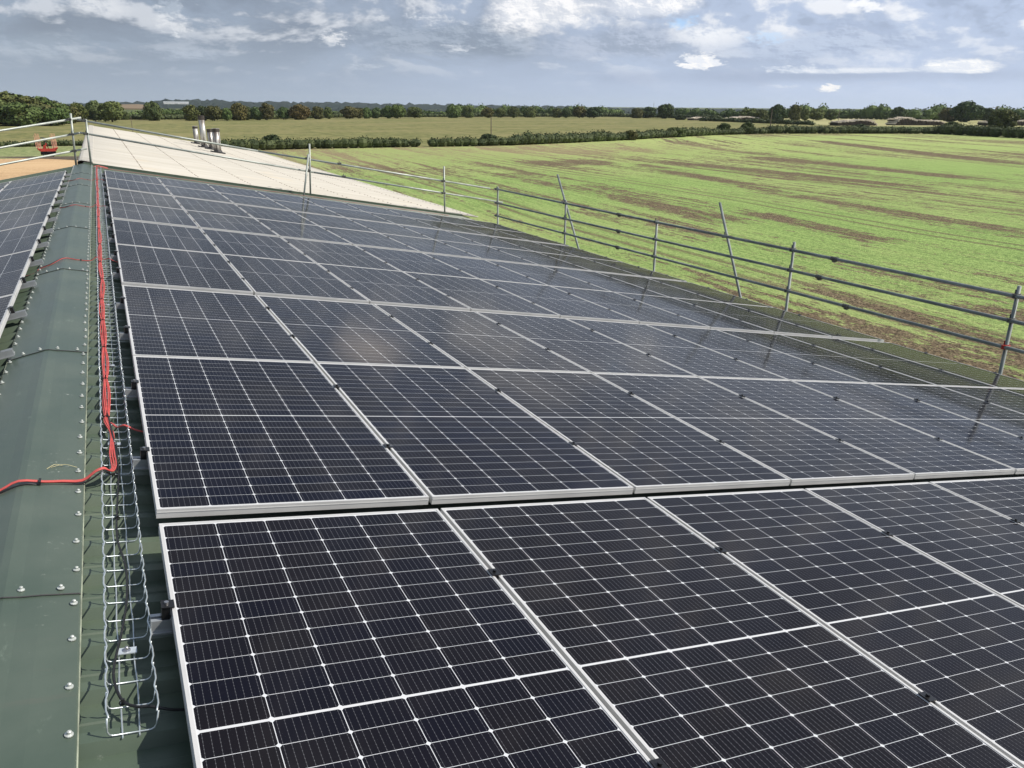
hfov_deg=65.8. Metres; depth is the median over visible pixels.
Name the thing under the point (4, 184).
solar panel
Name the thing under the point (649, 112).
tree
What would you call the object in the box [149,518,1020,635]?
mounting rail
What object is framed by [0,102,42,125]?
tree
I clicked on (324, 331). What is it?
solar panel
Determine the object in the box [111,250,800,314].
mounting rail
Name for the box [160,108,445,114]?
woodland
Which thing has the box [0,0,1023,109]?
sky
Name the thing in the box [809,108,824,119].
tree
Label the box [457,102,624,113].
woodland
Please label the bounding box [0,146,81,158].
grass verge
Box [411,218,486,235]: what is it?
solar panel
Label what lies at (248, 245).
solar panel
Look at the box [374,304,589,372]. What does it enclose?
solar panel
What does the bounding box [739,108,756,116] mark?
tree
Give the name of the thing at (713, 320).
solar panel
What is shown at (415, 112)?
tree
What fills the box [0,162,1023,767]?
farm building
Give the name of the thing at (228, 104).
wooded hill
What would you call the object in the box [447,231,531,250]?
solar panel
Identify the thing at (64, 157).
farm track
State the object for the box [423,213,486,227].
solar panel
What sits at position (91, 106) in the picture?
tree
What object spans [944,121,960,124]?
bush
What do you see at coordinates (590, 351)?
solar panel
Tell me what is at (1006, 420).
solar panel
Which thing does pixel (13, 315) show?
mounting rail
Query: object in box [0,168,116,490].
red cable
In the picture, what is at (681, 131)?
bush
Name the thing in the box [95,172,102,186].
cable tray
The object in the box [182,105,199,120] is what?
tree
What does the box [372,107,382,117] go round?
tree
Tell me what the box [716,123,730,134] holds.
bush
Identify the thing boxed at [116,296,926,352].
mounting rail
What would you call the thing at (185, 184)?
solar panel
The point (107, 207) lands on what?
mounting rail
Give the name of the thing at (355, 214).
solar panel
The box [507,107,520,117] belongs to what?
tree
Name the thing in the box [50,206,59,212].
mounting rail
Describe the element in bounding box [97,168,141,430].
red cable
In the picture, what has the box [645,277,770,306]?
solar panel
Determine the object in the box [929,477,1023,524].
solar panel
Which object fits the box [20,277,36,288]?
mounting rail
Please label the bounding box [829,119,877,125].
log pile
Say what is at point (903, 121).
log pile
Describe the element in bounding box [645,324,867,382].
solar panel
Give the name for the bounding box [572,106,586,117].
tree
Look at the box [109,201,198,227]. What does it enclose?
solar panel
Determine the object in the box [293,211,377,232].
solar panel
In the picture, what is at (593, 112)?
tree
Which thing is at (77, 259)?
red cable
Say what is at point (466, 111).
tree
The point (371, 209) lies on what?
solar panel
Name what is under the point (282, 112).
tree
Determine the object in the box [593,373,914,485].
solar panel
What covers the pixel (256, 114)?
tree
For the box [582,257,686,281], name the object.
solar panel
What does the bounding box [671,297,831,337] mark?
solar panel
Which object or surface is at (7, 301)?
solar panel
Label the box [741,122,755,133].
bush
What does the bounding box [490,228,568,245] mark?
solar panel
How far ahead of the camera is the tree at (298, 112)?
490.53 m
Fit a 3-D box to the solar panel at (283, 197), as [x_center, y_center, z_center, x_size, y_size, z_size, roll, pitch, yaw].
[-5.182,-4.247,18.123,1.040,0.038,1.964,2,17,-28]
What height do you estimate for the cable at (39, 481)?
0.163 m
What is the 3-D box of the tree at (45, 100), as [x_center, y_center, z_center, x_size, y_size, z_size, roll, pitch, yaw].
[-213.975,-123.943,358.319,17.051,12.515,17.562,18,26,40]
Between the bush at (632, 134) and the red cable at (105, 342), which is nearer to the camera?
the red cable at (105, 342)
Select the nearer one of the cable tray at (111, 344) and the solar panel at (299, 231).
the cable tray at (111, 344)
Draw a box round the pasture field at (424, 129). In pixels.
[0,117,922,149]
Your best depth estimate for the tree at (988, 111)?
573.86 m
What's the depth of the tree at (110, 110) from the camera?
397.58 m
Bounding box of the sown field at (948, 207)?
[260,134,1023,380]
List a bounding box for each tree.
[0,90,16,101]
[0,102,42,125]
[2,96,46,105]
[11,112,43,123]
[28,103,49,122]
[32,96,51,104]
[42,105,59,124]
[42,107,69,125]
[49,102,74,123]
[68,106,82,123]
[71,102,88,121]
[85,100,101,121]
[97,101,124,121]
[142,101,162,120]
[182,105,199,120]
[197,105,206,119]
[204,106,222,120]
[221,108,231,120]
[229,102,247,120]
[246,106,250,119]
[250,106,262,119]
[258,103,274,119]
[277,107,288,119]
[288,104,310,119]
[311,106,323,118]
[323,106,332,118]
[339,106,358,118]
[355,107,363,118]
[362,107,371,118]
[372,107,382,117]
[381,105,392,117]
[391,104,405,117]
[406,107,423,117]
[445,104,460,117]
[461,106,473,117]
[481,107,494,117]
[495,107,505,117]
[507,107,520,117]
[522,107,536,117]
[552,108,562,117]
[562,108,571,117]
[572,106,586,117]
[586,107,601,117]
[631,108,643,117]
[641,107,656,117]
[657,103,674,118]
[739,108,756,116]
[755,109,768,119]
[768,104,787,119]
[788,104,802,120]
[800,108,810,120]
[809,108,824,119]
[824,109,838,119]
[890,106,906,117]
[938,107,955,121]
[949,100,985,121]
[982,108,993,120]
[986,109,1020,127]
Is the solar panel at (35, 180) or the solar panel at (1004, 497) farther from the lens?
the solar panel at (35, 180)
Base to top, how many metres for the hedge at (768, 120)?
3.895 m
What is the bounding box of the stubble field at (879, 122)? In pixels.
[784,118,1023,126]
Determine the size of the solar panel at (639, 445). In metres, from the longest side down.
2.040 x 1.040 x 0.038 m
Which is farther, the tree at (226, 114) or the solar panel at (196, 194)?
the tree at (226, 114)
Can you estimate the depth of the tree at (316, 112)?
514.03 m
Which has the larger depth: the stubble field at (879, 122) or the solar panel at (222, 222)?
the stubble field at (879, 122)
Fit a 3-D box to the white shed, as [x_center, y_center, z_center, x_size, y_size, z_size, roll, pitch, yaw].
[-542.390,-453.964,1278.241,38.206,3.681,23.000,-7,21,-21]
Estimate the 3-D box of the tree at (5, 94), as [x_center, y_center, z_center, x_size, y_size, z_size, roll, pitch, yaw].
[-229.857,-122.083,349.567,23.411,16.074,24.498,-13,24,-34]
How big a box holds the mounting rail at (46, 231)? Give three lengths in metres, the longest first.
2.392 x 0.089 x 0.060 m
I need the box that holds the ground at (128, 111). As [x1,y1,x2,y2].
[13,107,1020,158]
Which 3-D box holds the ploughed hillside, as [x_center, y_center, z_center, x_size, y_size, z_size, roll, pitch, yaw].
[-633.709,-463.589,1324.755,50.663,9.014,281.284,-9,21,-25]
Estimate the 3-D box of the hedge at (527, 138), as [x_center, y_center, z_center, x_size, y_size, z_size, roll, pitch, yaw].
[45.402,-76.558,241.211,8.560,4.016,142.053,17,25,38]
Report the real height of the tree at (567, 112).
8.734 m
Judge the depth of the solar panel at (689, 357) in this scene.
7.53 m
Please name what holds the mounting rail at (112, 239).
attached to the farm building at (52, 686)
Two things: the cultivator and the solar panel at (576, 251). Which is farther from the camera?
the cultivator
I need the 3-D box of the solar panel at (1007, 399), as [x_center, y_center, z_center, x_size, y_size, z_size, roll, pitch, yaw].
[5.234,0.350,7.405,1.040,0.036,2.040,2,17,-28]
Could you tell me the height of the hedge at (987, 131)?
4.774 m
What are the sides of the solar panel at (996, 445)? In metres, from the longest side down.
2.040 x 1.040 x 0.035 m
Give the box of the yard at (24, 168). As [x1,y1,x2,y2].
[0,158,77,179]
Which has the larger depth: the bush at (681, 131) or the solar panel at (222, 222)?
the bush at (681, 131)
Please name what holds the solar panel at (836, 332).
attached to the mounting rail at (116, 274)
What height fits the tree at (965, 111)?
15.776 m
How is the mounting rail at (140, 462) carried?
attached to the farm building at (52, 686)
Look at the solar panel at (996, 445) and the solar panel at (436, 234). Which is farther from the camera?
the solar panel at (436, 234)
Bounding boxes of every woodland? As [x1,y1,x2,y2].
[120,110,142,119]
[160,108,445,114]
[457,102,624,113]
[674,107,788,117]
[786,102,1023,119]
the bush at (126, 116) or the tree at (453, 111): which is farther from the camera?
the tree at (453, 111)
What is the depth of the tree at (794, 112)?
580.12 m
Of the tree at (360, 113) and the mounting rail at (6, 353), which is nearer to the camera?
the mounting rail at (6, 353)
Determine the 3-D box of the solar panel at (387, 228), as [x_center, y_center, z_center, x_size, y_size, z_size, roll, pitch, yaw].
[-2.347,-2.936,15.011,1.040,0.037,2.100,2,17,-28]
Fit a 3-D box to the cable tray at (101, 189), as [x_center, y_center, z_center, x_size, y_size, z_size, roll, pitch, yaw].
[-6.925,-3.206,13.300,0.123,0.075,2.948,-9,21,-25]
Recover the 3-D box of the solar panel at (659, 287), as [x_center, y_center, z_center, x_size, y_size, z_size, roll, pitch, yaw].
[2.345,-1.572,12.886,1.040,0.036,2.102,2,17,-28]
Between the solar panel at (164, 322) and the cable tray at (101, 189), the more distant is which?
the cable tray at (101, 189)
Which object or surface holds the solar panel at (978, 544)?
attached to the mounting rail at (658, 763)
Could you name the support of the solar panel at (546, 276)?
attached to the mounting rail at (112, 239)
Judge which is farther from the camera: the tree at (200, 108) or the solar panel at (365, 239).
the tree at (200, 108)
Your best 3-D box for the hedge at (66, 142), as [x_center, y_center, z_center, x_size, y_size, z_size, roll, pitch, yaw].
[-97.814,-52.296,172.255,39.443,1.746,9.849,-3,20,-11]
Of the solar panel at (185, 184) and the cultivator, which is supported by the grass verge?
the cultivator
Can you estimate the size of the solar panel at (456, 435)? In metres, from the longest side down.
2.040 x 1.040 x 0.035 m
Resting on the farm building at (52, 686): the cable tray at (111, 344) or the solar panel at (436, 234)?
the cable tray at (111, 344)
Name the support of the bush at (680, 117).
on the pasture field at (424, 129)
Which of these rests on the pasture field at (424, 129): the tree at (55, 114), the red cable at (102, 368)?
the tree at (55, 114)
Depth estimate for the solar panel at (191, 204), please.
13.43 m
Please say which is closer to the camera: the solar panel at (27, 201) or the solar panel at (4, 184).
the solar panel at (27, 201)
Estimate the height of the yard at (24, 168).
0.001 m
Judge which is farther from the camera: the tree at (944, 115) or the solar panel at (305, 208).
the tree at (944, 115)
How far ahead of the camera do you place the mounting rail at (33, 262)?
7.28 m
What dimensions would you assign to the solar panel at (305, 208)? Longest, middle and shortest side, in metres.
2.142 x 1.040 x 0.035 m
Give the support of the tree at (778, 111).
on the stubble field at (879, 122)
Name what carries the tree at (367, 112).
on the pasture field at (424, 129)
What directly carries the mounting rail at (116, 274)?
attached to the farm building at (52, 686)
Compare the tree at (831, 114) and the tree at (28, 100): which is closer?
the tree at (28, 100)
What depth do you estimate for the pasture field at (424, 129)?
336.53 m
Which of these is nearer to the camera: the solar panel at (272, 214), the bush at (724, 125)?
the solar panel at (272, 214)
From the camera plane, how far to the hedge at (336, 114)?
655.70 m
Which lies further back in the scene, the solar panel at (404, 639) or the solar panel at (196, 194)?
the solar panel at (196, 194)
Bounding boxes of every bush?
[122,111,129,119]
[262,134,279,139]
[479,134,495,138]
[625,130,637,139]
[666,127,685,136]
[674,114,685,119]
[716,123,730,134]
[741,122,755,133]
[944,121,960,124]
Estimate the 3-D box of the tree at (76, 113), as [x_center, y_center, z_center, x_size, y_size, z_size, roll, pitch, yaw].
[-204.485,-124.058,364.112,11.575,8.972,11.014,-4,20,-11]
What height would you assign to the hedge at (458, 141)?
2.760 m
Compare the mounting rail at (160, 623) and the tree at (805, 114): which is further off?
the tree at (805, 114)
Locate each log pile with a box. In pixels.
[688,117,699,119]
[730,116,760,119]
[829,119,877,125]
[885,117,943,124]
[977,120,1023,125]
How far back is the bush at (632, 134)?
223.42 m
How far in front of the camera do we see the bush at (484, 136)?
189.24 m
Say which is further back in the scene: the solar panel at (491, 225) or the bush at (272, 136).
the bush at (272, 136)
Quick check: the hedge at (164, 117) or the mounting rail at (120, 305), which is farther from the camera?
the hedge at (164, 117)
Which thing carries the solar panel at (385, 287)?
attached to the mounting rail at (116, 274)
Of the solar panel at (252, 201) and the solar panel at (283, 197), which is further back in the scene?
the solar panel at (283, 197)
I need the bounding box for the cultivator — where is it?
[33,133,57,156]
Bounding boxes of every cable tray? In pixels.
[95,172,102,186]
[96,187,104,204]
[96,202,106,231]
[96,227,111,277]
[97,272,121,377]
[99,370,158,738]
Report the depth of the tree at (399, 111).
558.91 m
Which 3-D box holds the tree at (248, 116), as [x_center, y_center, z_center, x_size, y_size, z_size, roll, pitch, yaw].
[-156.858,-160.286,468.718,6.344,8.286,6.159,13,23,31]
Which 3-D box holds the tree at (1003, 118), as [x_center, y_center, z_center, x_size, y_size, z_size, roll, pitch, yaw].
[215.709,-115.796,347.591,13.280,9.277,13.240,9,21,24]
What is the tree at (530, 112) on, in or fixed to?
on the pasture field at (424, 129)
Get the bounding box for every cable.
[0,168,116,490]
[0,444,117,492]
[1,170,114,488]
[4,180,112,486]
[25,257,114,276]
[33,257,116,273]
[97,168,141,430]
[97,177,142,431]
[103,361,184,710]
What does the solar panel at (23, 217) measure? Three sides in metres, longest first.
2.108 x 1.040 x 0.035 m
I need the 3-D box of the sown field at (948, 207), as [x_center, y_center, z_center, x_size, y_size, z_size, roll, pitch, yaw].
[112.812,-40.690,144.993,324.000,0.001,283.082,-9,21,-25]
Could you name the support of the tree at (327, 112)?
on the pasture field at (424, 129)
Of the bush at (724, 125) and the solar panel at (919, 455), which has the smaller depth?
the solar panel at (919, 455)
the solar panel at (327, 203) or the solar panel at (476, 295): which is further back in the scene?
the solar panel at (327, 203)
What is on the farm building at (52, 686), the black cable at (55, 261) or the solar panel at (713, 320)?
the black cable at (55, 261)
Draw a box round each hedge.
[0,139,82,146]
[86,113,253,119]
[200,135,422,149]
[272,111,722,118]
[427,135,515,146]
[511,126,769,144]
[698,116,815,124]
[766,124,938,133]
[936,123,1023,137]
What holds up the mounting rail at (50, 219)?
attached to the farm building at (52, 686)
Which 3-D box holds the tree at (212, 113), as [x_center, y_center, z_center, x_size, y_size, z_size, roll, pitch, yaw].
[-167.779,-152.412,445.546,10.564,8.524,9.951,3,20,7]
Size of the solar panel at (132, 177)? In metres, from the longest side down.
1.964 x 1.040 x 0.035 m
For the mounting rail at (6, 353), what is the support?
attached to the farm building at (52, 686)
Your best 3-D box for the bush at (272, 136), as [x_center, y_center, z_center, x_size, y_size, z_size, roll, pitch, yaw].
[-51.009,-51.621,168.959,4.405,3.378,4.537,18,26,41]
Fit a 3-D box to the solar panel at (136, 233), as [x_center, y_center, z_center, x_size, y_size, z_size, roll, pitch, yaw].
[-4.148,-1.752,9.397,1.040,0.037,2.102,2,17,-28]
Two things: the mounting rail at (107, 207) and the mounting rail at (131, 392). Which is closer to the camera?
the mounting rail at (131, 392)
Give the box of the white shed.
[164,102,188,103]
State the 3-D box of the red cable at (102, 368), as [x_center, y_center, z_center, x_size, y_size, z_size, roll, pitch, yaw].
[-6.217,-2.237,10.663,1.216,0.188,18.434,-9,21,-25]
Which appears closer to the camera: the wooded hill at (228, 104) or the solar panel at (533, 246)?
the solar panel at (533, 246)
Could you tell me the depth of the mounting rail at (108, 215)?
10.62 m
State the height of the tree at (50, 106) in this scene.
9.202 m
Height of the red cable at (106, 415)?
0.188 m
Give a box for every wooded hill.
[66,99,850,111]
[127,106,1022,113]
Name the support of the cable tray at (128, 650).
on the farm building at (52, 686)
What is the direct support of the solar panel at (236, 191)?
attached to the rail
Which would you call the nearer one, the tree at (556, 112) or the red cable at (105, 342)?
the red cable at (105, 342)
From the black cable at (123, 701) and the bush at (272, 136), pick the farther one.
the bush at (272, 136)
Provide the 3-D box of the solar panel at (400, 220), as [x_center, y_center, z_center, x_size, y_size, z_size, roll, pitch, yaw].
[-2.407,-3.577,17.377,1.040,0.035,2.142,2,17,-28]
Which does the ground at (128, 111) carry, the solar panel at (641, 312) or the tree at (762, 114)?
the tree at (762, 114)
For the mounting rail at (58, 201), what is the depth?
11.78 m
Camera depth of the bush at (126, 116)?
453.67 m
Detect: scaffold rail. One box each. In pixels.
[0,113,86,165]
[77,118,502,211]
[494,174,1023,374]
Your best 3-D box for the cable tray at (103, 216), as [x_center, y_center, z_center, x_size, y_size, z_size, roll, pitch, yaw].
[-5.588,-2.308,10.769,0.123,0.075,2.948,-9,21,-25]
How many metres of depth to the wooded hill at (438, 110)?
1247.61 m
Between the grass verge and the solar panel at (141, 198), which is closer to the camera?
the solar panel at (141, 198)
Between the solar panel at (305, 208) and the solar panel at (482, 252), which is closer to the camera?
the solar panel at (482, 252)
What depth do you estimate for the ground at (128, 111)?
1060.81 m
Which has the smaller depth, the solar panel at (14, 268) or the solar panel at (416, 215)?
the solar panel at (14, 268)
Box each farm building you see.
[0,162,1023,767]
[77,115,477,218]
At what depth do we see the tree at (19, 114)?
316.10 m
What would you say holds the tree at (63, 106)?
on the pasture field at (424, 129)
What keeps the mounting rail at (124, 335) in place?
attached to the farm building at (52, 686)
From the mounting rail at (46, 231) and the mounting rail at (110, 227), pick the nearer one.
the mounting rail at (46, 231)
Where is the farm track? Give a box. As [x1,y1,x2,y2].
[0,156,78,159]
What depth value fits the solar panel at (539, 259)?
14.09 m
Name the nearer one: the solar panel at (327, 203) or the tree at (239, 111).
the solar panel at (327, 203)
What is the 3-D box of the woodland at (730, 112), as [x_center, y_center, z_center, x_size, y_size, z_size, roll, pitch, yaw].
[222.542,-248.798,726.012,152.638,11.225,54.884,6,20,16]
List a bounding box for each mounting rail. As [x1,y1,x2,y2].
[0,348,14,359]
[7,306,26,320]
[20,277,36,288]
[29,256,43,266]
[36,239,48,248]
[42,226,53,234]
[46,214,56,222]
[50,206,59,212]
[54,197,62,203]
[105,203,639,266]
[106,211,667,274]
[108,222,708,287]
[109,234,747,299]
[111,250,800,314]
[113,267,849,329]
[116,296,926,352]
[119,325,996,372]
[125,379,989,402]
[132,436,1023,469]
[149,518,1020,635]
[649,691,936,767]
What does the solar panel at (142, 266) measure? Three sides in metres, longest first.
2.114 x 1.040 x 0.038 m
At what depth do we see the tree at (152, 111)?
432.38 m
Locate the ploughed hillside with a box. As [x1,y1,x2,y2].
[120,104,144,109]
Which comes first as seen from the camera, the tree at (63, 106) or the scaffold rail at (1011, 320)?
the scaffold rail at (1011, 320)
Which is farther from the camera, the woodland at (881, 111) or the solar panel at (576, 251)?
the woodland at (881, 111)
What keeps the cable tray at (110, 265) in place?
on the farm building at (52, 686)
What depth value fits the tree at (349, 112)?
534.56 m
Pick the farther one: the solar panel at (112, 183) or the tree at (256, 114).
the tree at (256, 114)
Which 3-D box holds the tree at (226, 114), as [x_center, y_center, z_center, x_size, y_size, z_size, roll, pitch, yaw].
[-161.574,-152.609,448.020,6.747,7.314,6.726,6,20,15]
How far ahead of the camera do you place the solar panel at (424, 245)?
13.07 m
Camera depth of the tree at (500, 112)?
626.41 m
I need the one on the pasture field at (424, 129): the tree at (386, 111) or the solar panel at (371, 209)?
the tree at (386, 111)
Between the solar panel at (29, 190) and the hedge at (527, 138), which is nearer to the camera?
the solar panel at (29, 190)
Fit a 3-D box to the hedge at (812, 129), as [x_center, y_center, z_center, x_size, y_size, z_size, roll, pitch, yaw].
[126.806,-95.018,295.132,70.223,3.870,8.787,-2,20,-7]
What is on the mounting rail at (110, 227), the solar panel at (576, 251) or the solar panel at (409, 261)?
the solar panel at (409, 261)
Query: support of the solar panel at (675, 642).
attached to the mounting rail at (658, 763)
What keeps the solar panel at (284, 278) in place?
attached to the mounting rail at (116, 274)
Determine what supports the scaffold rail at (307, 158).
attached to the farm building at (52, 686)
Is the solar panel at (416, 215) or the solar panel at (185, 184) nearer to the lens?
the solar panel at (185, 184)
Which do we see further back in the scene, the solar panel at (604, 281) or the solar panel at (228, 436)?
the solar panel at (604, 281)
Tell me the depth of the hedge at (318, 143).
170.31 m
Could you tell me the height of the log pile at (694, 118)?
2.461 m
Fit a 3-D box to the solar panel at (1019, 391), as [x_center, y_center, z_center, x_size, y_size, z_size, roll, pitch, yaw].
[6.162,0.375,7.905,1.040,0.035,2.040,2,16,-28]
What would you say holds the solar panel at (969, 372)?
on the mounting rail at (124, 335)
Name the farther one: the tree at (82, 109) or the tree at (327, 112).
the tree at (327, 112)
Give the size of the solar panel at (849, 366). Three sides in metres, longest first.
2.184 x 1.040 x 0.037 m
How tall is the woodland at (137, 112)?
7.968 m
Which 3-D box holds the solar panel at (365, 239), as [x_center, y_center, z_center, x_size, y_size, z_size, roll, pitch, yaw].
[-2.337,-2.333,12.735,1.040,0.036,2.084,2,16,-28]
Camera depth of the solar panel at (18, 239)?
8.50 m
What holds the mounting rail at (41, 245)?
attached to the farm building at (52, 686)
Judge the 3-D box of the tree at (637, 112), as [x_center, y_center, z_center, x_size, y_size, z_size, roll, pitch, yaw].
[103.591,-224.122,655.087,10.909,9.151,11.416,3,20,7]
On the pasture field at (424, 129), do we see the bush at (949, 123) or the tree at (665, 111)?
the tree at (665, 111)
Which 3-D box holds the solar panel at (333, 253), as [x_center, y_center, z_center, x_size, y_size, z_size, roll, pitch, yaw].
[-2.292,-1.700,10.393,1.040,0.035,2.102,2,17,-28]
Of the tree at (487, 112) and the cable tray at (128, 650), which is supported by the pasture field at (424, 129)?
the tree at (487, 112)
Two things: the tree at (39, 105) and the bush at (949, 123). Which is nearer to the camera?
the bush at (949, 123)
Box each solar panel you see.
[0,179,62,200]
[0,181,9,190]
[0,189,58,212]
[0,203,52,230]
[0,222,45,255]
[0,249,33,297]
[0,294,15,336]
[1,171,65,190]
[105,170,162,184]
[106,178,171,195]
[107,188,183,209]
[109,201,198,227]
[112,219,220,253]
[116,244,252,294]
[122,285,313,361]
[133,356,428,517]
[158,177,216,191]
[158,509,653,767]
[164,185,232,203]
[173,196,252,217]
[185,210,278,236]
[200,229,314,262]
[208,184,268,198]
[220,193,290,210]
[222,254,368,303]
[235,204,317,225]
[255,190,315,204]
[255,218,351,244]
[257,295,464,367]
[271,199,344,217]
[281,237,399,270]
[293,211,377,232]
[301,197,361,210]
[316,363,633,503]
[317,263,469,310]
[320,226,418,251]
[321,206,394,223]
[343,202,405,216]
[347,218,433,239]
[355,245,477,278]
[367,212,441,229]
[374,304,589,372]
[379,233,480,258]
[384,208,448,222]
[397,224,484,245]
[404,272,559,317]
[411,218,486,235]
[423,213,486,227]
[423,253,545,284]
[436,240,537,265]
[440,497,1022,767]
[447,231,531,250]
[452,223,528,240]
[459,218,524,232]
[467,368,789,493]
[475,311,696,376]
[480,279,638,323]
[486,260,611,291]
[488,246,591,270]
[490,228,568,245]
[490,236,578,256]
[534,242,620,261]
[538,252,640,276]
[543,266,667,296]
[551,286,709,328]
[565,318,787,379]
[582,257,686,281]
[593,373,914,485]
[597,272,723,302]
[614,292,773,333]
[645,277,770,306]
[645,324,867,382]
[647,489,1023,767]
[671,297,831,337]
[699,377,1014,478]
[719,330,936,385]
[727,303,883,341]
[780,334,997,387]
[791,380,1023,473]
[805,482,1023,607]
[840,339,1023,388]
[870,383,1023,437]
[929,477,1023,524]
[941,386,1023,413]
[1001,388,1023,394]
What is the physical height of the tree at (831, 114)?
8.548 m
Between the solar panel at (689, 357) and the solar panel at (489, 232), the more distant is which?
the solar panel at (489, 232)
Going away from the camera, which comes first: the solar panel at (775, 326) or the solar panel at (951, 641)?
the solar panel at (951, 641)
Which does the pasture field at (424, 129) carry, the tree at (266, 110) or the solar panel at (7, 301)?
the tree at (266, 110)
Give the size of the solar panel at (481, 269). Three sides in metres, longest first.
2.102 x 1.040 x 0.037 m
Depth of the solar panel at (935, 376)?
9.05 m
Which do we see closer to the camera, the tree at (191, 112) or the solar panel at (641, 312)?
the solar panel at (641, 312)
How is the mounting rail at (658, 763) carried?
attached to the farm building at (52, 686)
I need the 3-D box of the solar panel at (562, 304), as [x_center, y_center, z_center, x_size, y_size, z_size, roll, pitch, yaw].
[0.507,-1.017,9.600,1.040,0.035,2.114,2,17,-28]
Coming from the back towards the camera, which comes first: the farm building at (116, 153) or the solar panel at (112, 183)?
the farm building at (116, 153)
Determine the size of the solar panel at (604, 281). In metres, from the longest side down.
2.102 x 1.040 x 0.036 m
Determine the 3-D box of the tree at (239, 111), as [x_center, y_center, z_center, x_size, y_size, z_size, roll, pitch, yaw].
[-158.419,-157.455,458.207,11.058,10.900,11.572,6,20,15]
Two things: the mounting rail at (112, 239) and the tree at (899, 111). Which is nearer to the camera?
the mounting rail at (112, 239)
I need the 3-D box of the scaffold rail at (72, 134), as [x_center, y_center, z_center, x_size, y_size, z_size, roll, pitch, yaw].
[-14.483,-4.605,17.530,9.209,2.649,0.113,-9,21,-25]

